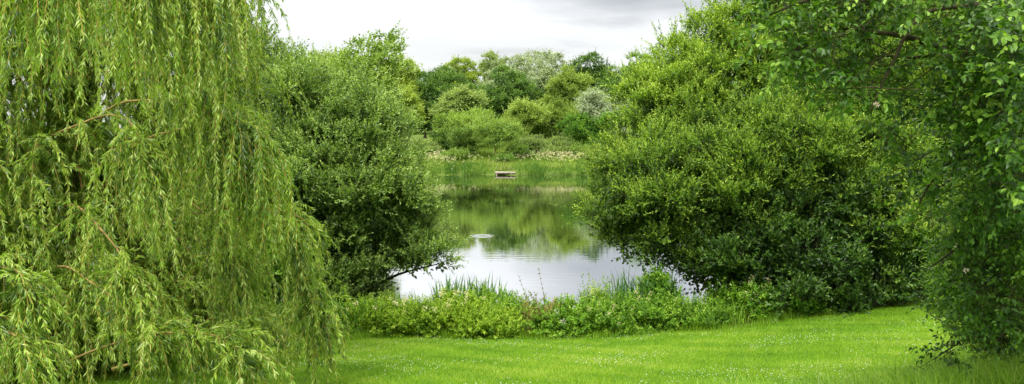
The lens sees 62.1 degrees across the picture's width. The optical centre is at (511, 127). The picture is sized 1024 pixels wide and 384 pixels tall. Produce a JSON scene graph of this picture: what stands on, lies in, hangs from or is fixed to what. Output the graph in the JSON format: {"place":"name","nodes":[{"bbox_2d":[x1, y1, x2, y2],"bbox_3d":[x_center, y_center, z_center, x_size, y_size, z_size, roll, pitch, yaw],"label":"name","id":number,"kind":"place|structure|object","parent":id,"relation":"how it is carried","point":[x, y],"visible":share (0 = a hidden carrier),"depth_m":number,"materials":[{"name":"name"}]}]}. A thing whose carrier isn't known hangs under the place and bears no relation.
{"place":"outdoors","nodes":[
{"label":"outdoors","id":0,"kind":"place"},
{"bbox_2d":[3,0,924,127],"label":"sky","id":1,"kind":"structure","parent":0,"point":[438,30],"materials":[{"name":"white"}]},
{"bbox_2d":[281,175,726,306],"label":"water","id":2,"kind":"structure","parent":0,"point":[511,227],"depth_m":43.77,"materials":[{"name":"grey liquid"}]},
{"bbox_2d":[413,159,617,175],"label":"reeds","id":3,"kind":"object","parent":2,"relation":"on","point":[535,169],"visible":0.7,"depth_m":109.38,"materials":[{"name":"green plant"}]},
{"bbox_2d":[1,131,1007,383],"bbox_3d":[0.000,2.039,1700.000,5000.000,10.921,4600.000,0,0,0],"label":"ground","id":4,"kind":"structure","parent":0,"point":[677,336],"depth_m":15.70,"materials":[{"name":"green plant"}]},
{"bbox_2d":[0,105,292,313],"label":"hazel shrub","id":5,"kind":"object","parent":4,"relation":"on","point":[276,268],"depth_m":22.31,"materials":[{"name":"green plant"}]},
{"bbox_2d":[0,0,353,383],"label":"weeping willow","id":6,"kind":"object","parent":4,"relation":"on","point":[138,242],"visible":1,"depth_m":11.44,"materials":[{"name":"green plant"}]},
{"bbox_2d":[186,13,309,190],"bbox_3d":[-11.679,0.926,37.924,7.715,12.574,6.524,0,0,0],"label":"alder tree","id":7,"kind":"object","parent":4,"relation":"on","point":[267,49],"visible":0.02,"depth_m":37.47,"materials":[{"name":"green plant"}]},
{"bbox_2d":[287,41,316,61],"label":"poplar tree","id":8,"kind":"object","parent":4,"relation":"on","point":[302,52],"visible":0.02,"depth_m":69.49,"materials":[{"name":"green plant"}]},
{"bbox_2d":[267,295,340,332],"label":"nettle clump","id":9,"kind":"object","parent":4,"relation":"on","point":[296,312],"visible":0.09,"depth_m":21.54,"materials":[{"name":"green plant"}]},
{"bbox_2d":[305,46,352,64],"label":"birch tree","id":10,"kind":"object","parent":4,"relation":"on","point":[317,52],"visible":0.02,"depth_m":95.67,"materials":[{"name":"green plant"}]},
{"bbox_2d":[236,33,470,306],"bbox_3d":[-5.279,1.440,24.830,8.181,8.564,7.006,0,0,0],"label":"sallow tree","id":11,"kind":"object","parent":4,"relation":"on","point":[366,195],"visible":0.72,"depth_m":23.70,"materials":[{"name":"green plant"}]},
{"bbox_2d":[323,294,388,336],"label":"nettle clump","id":12,"kind":"object","parent":4,"relation":"on","point":[354,315],"visible":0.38,"depth_m":21.04,"materials":[{"name":"green plant"}]},
{"bbox_2d":[322,20,425,105],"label":"ash tree","id":13,"kind":"object","parent":4,"relation":"on","point":[379,52],"visible":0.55,"depth_m":87.12,"materials":[{"name":"green plant"}]},
{"bbox_2d":[331,290,438,336],"bbox_3d":[-3.089,4.795,21.438,2.759,1.458,2.294,0,0,0],"label":"bramble clump","id":14,"kind":"object","parent":4,"relation":"on","point":[370,313],"visible":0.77,"depth_m":20.96,"materials":[{"name":"green plant"}]},
{"bbox_2d":[385,291,421,303],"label":"flag clump","id":15,"kind":"object","parent":4,"relation":"on","point":[404,297],"visible":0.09,"depth_m":23.15,"materials":[{"name":"green plant"}]},
{"bbox_2d":[384,51,427,115],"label":"willow tree","id":16,"kind":"object","parent":4,"relation":"on","point":[408,77],"visible":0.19,"depth_m":149.15,"materials":[{"name":"green plant"}]},
{"bbox_2d":[388,78,424,134],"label":"willow tree","id":17,"kind":"object","parent":4,"relation":"on","point":[413,98],"visible":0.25,"depth_m":133.97,"materials":[{"name":"green plant"}]},
{"bbox_2d":[402,134,444,154],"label":"bramble bush","id":18,"kind":"object","parent":4,"relation":"on","point":[433,147],"visible":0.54,"depth_m":120.28,"materials":[{"name":"green plant"}]},
{"bbox_2d":[383,293,483,338],"bbox_3d":[-1.879,4.809,21.226,2.657,1.381,2.129,0,0,16],"label":"bramble clump","id":19,"kind":"object","parent":4,"relation":"on","point":[431,329],"visible":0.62,"depth_m":20.73,"materials":[{"name":"green plant"}]},
{"bbox_2d":[426,123,455,149],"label":"round bush","id":20,"kind":"object","parent":4,"relation":"on","point":[440,137],"visible":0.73,"depth_m":123.09,"materials":[{"name":"green plant"}]},
{"bbox_2d":[431,108,454,133],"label":"round bush","id":21,"kind":"object","parent":4,"relation":"on","point":[440,119],"visible":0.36,"depth_m":131.02,"materials":[{"name":"green plant"}]},
{"bbox_2d":[412,63,481,138],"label":"maple tree","id":22,"kind":"object","parent":4,"relation":"on","point":[432,85],"visible":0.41,"depth_m":157.66,"materials":[{"name":"green plant"}]},
{"bbox_2d":[438,146,473,161],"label":"bramble bush","id":23,"kind":"object","parent":4,"relation":"on","point":[457,153],"visible":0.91,"depth_m":115.99,"materials":[{"name":"green plant"}]},
{"bbox_2d":[432,54,483,87],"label":"lime tree","id":24,"kind":"object","parent":4,"relation":"on","point":[472,75],"visible":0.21,"depth_m":194.63,"materials":[{"name":"green plant"}]},
{"bbox_2d":[427,82,492,115],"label":"tree","id":25,"kind":"object","parent":4,"relation":"on","point":[455,99],"visible":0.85,"depth_m":143.03,"materials":[{"name":"green plant"}]},
{"bbox_2d":[428,273,497,302],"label":"flag clump","id":26,"kind":"object","parent":4,"relation":"on","point":[470,285],"visible":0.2,"depth_m":22.49,"materials":[{"name":"green plant"}]},
{"bbox_2d":[446,122,479,152],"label":"waterside bush","id":27,"kind":"object","parent":4,"relation":"on","point":[462,139],"visible":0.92,"depth_m":120.15,"materials":[{"name":"green plant"}]},
{"bbox_2d":[427,277,503,320],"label":"meadowsweet plant","id":28,"kind":"object","parent":4,"relation":"on","point":[454,294],"visible":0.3,"depth_m":21.56,"materials":[{"name":"green plant"}]},
{"bbox_2d":[444,104,495,145],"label":"willow tree","id":29,"kind":"object","parent":4,"relation":"on","point":[464,117],"visible":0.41,"depth_m":130.35,"materials":[{"name":"green plant"}]},
{"bbox_2d":[436,295,532,339],"bbox_3d":[-0.789,4.799,21.101,2.673,1.217,2.304,0,0,0],"label":"bramble clump","id":30,"kind":"object","parent":4,"relation":"on","point":[501,320],"visible":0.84,"depth_m":20.57,"materials":[{"name":"green plant"}]},
{"bbox_2d":[472,277,512,302],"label":"flag clump","id":31,"kind":"object","parent":4,"relation":"on","point":[499,292],"visible":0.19,"depth_m":22.43,"materials":[{"name":"green plant"}]},
{"bbox_2d":[462,111,529,155],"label":"waterside bush","id":32,"kind":"object","parent":4,"relation":"on","point":[499,134],"visible":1,"depth_m":117.24,"materials":[{"name":"green plant"}]},
{"bbox_2d":[476,48,515,85],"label":"willow tree","id":33,"kind":"object","parent":4,"relation":"on","point":[487,56],"visible":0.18,"depth_m":202.19,"materials":[{"name":"green plant"}]},
{"bbox_2d":[262,96,733,134],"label":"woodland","id":34,"kind":"object","parent":4,"relation":"on","point":[432,127],"visible":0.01,"depth_m":215.01,"materials":[{"name":"green plant"}]},
{"bbox_2d":[491,150,518,163],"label":"bramble bush","id":35,"kind":"object","parent":4,"relation":"on","point":[504,156],"visible":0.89,"depth_m":114.75,"materials":[{"name":"green plant"}]},
{"bbox_2d":[495,171,514,174],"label":"fishing platform","id":36,"kind":"structure","parent":4,"relation":"on","point":[496,172],"depth_m":108.15,"materials":[{"name":"brown wood"}]},
{"bbox_2d":[422,149,587,168],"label":"meadowsweet flowers","id":37,"kind":"object","parent":4,"relation":"on","point":[544,156],"visible":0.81,"depth_m":115.69,"materials":[{"name":"beige plant"}]},
{"bbox_2d":[476,285,540,318],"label":"nettle clump","id":38,"kind":"object","parent":4,"relation":"on","point":[514,300],"visible":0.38,"depth_m":21.87,"materials":[{"name":"green plant"}]},
{"bbox_2d":[476,62,544,119],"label":"maple tree","id":39,"kind":"object","parent":4,"relation":"on","point":[500,98],"visible":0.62,"depth_m":162.46,"materials":[{"name":"green plant"}]},
{"bbox_2d":[504,141,534,158],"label":"bramble bush","id":40,"kind":"object","parent":4,"relation":"on","point":[520,149],"visible":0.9,"depth_m":117.19,"materials":[{"name":"green plant"}]},
{"bbox_2d":[500,96,552,136],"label":"hawthorn tree","id":41,"kind":"object","parent":4,"relation":"on","point":[532,115],"visible":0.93,"depth_m":134.06,"materials":[{"name":"green plant"}]},
{"bbox_2d":[477,46,582,136],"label":"white willow","id":42,"kind":"object","parent":4,"relation":"on","point":[547,58],"visible":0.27,"depth_m":185.20,"materials":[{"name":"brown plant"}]},
{"bbox_2d":[516,133,548,152],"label":"bramble bush","id":43,"kind":"object","parent":4,"relation":"on","point":[532,141],"visible":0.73,"depth_m":121.06,"materials":[{"name":"green plant"}]},
{"bbox_2d":[397,138,674,172],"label":"meadow grass","id":44,"kind":"structure","parent":4,"relation":"on","point":[484,151],"depth_m":115.03,"materials":[{"name":"green plant"}]},
{"bbox_2d":[507,268,568,332],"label":"dock plant","id":45,"kind":"object","parent":4,"relation":"on","point":[549,306],"visible":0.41,"depth_m":21.30,"materials":[{"name":"green plant"}]},
{"bbox_2d":[529,62,563,138],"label":"white willow","id":46,"kind":"object","parent":4,"relation":"on","point":[543,78],"visible":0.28,"depth_m":170.33,"materials":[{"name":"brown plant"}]},
{"bbox_2d":[529,95,579,138],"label":"hawthorn tree","id":47,"kind":"object","parent":4,"relation":"on","point":[559,108],"visible":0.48,"depth_m":136.41,"materials":[{"name":"green plant"}]},
{"bbox_2d":[119,317,990,383],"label":"clover flowers","id":48,"kind":"object","parent":4,"relation":"on","point":[630,355],"visible":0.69,"depth_m":14.80,"materials":[{"name":"white plant"}]},
{"bbox_2d":[540,142,571,156],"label":"bramble bush","id":49,"kind":"object","parent":4,"relation":"on","point":[555,149],"visible":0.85,"depth_m":119.03,"materials":[{"name":"green plant"}]},
{"bbox_2d":[538,131,574,153],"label":"bramble bush","id":50,"kind":"object","parent":4,"relation":"on","point":[557,140],"visible":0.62,"depth_m":120.48,"materials":[{"name":"green plant"}]},
{"bbox_2d":[536,61,597,108],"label":"osier tree","id":51,"kind":"object","parent":4,"relation":"on","point":[569,87],"visible":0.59,"depth_m":156.16,"materials":[{"name":"green plant"}]},
{"bbox_2d":[521,293,614,337],"bbox_3d":[1.296,4.862,21.262,2.914,1.401,2.292,0,0,0],"label":"bramble clump","id":52,"kind":"object","parent":4,"relation":"on","point":[556,318],"visible":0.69,"depth_m":20.71,"materials":[{"name":"green plant"}]},
{"bbox_2d":[567,139,598,154],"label":"bramble bush","id":53,"kind":"object","parent":4,"relation":"on","point":[577,147],"visible":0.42,"depth_m":118.91,"materials":[{"name":"green plant"}]},
{"bbox_2d":[555,106,620,145],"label":"round bush","id":54,"kind":"object","parent":4,"relation":"on","point":[579,125],"visible":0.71,"depth_m":122.66,"materials":[{"name":"green plant"}]},
{"bbox_2d":[576,146,606,160],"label":"bramble bush","id":55,"kind":"object","parent":4,"relation":"on","point":[588,152],"visible":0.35,"depth_m":116.24,"materials":[{"name":"green plant"}]},
{"bbox_2d":[568,47,616,93],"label":"maple tree","id":56,"kind":"object","parent":4,"relation":"on","point":[588,59],"visible":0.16,"depth_m":183.09,"materials":[{"name":"green plant"}]},
{"bbox_2d":[574,84,610,119],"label":"white willow","id":57,"kind":"object","parent":4,"relation":"on","point":[594,101],"visible":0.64,"depth_m":138.60,"materials":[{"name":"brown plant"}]},
{"bbox_2d":[578,270,625,304],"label":"willowherb plant","id":58,"kind":"object","parent":4,"relation":"on","point":[598,294],"visible":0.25,"depth_m":22.60,"materials":[{"name":"green plant"}]},
{"bbox_2d":[592,141,614,153],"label":"bramble bush","id":59,"kind":"object","parent":4,"relation":"on","point":[597,146],"visible":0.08,"depth_m":118.75,"materials":[{"name":"green plant"}]},
{"bbox_2d":[556,294,654,337],"bbox_3d":[2.249,4.836,21.200,2.688,1.351,2.099,0,0,0],"label":"bramble clump","id":60,"kind":"object","parent":4,"relation":"on","point":[606,320],"visible":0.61,"depth_m":20.70,"materials":[{"name":"green plant"}]},
{"bbox_2d":[592,94,635,140],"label":"white willow","id":61,"kind":"object","parent":4,"relation":"on","point":[611,109],"visible":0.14,"depth_m":137.24,"materials":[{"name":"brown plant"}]},
{"bbox_2d":[589,77,640,107],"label":"maple tree","id":62,"kind":"object","parent":4,"relation":"on","point":[606,87],"visible":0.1,"depth_m":172.28,"materials":[{"name":"green plant"}]},
{"bbox_2d":[602,265,633,300],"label":"flag clump","id":63,"kind":"object","parent":4,"relation":"on","point":[622,287],"visible":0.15,"depth_m":22.75,"materials":[{"name":"green plant"}]},
{"bbox_2d":[592,48,665,87],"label":"maple tree","id":64,"kind":"object","parent":4,"relation":"on","point":[615,68],"visible":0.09,"depth_m":179.22,"materials":[{"name":"green plant"}]},
{"bbox_2d":[596,267,684,302],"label":"flag clump","id":65,"kind":"object","parent":4,"relation":"on","point":[636,283],"visible":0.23,"depth_m":22.27,"materials":[{"name":"green plant"}]},
{"bbox_2d":[607,284,690,333],"bbox_3d":[3.543,4.710,21.368,2.503,1.474,2.154,0,0,-39],"label":"nettle clump","id":66,"kind":"object","parent":4,"relation":"on","point":[653,308],"visible":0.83,"depth_m":20.99,"materials":[{"name":"green plant"}]},
{"bbox_2d":[633,249,685,300],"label":"comfrey plant","id":67,"kind":"object","parent":4,"relation":"on","point":[659,287],"visible":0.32,"depth_m":22.37,"materials":[{"name":"green plant"}]},
{"bbox_2d":[663,290,748,330],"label":"nettle clump","id":68,"kind":"object","parent":4,"relation":"on","point":[697,315],"visible":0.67,"depth_m":20.91,"materials":[{"name":"green plant"}]},
{"bbox_2d":[702,270,785,323],"bbox_3d":[6.043,4.514,21.970,2.448,1.637,2.259,0,0,0],"label":"elder bush","id":69,"kind":"object","parent":4,"relation":"on","point":[745,291],"visible":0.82,"depth_m":21.46,"materials":[{"name":"green plant"}]},
{"bbox_2d":[740,308,803,322],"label":"grass tussock","id":70,"kind":"object","parent":4,"relation":"on","point":[790,313],"depth_m":21.18,"materials":[{"name":"green plant"}]},
{"bbox_2d":[549,63,1006,297],"bbox_3d":[7.473,1.624,23.464,12.766,7.679,7.823,0,0,0],"label":"sallow tree","id":71,"kind":"object","parent":4,"relation":"on","point":[658,197],"visible":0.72,"depth_m":22.52,"materials":[{"name":"green plant"}]},
{"bbox_2d":[582,0,976,170],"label":"sallow tree","id":72,"kind":"object","parent":4,"relation":"on","point":[712,54],"visible":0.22,"depth_m":25.54,"materials":[{"name":"green plant"}]},
{"bbox_2d":[664,139,932,323],"bbox_3d":[7.757,2.911,22.922,7.374,5.250,5.280,0,0,0],"label":"dogwood shrub","id":73,"kind":"object","parent":4,"relation":"on","point":[817,260],"visible":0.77,"depth_m":21.65,"materials":[{"name":"green plant"}]},
{"bbox_2d":[766,274,838,318],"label":"elder bush","id":74,"kind":"object","parent":4,"relation":"on","point":[813,306],"visible":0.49,"depth_m":21.30,"materials":[{"name":"green plant"}]},
{"bbox_2d":[830,286,878,311],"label":"nettle clump","id":75,"kind":"object","parent":4,"relation":"on","point":[874,303],"visible":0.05,"depth_m":21.90,"materials":[{"name":"green plant"}]},
{"bbox_2d":[725,0,1023,383],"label":"broadleaf tree","id":76,"kind":"object","parent":4,"relation":"on","point":[984,52],"visible":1,"depth_m":7.30,"materials":[{"name":"green plant"}]},
{"bbox_2d":[869,248,932,299],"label":"holly shrub","id":77,"kind":"object","parent":4,"relation":"on","point":[919,262],"depth_m":24.44,"materials":[{"name":"green plant"}]},
{"bbox_2d":[907,176,1023,370],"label":"hedge shrub","id":78,"kind":"object","parent":4,"relation":"on","point":[982,346],"visible":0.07,"depth_m":11.10,"materials":[{"name":"green plant"}]},
{"bbox_2d":[907,0,1023,162],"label":"tree","id":79,"kind":"object","parent":4,"relation":"on","point":[943,137],"depth_m":26.28,"materials":[{"name":"green plant"}]},
{"bbox_2d":[494,325,534,334],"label":"grass tussock","id":80,"kind":"object","parent":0,"point":[526,329],"depth_m":20.84,"materials":[{"name":"green plant"}]},
{"bbox_2d":[262,288,826,335],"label":"bank grass","id":81,"kind":"structure","parent":0,"point":[732,315],"depth_m":21.04,"materials":[{"name":"green plant"}]},
{"bbox_2d":[617,338,1023,383],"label":"long grass","id":82,"kind":"structure","parent":0,"point":[982,373],"depth_m":9.10,"materials":[{"name":"green plant"}]}
]}

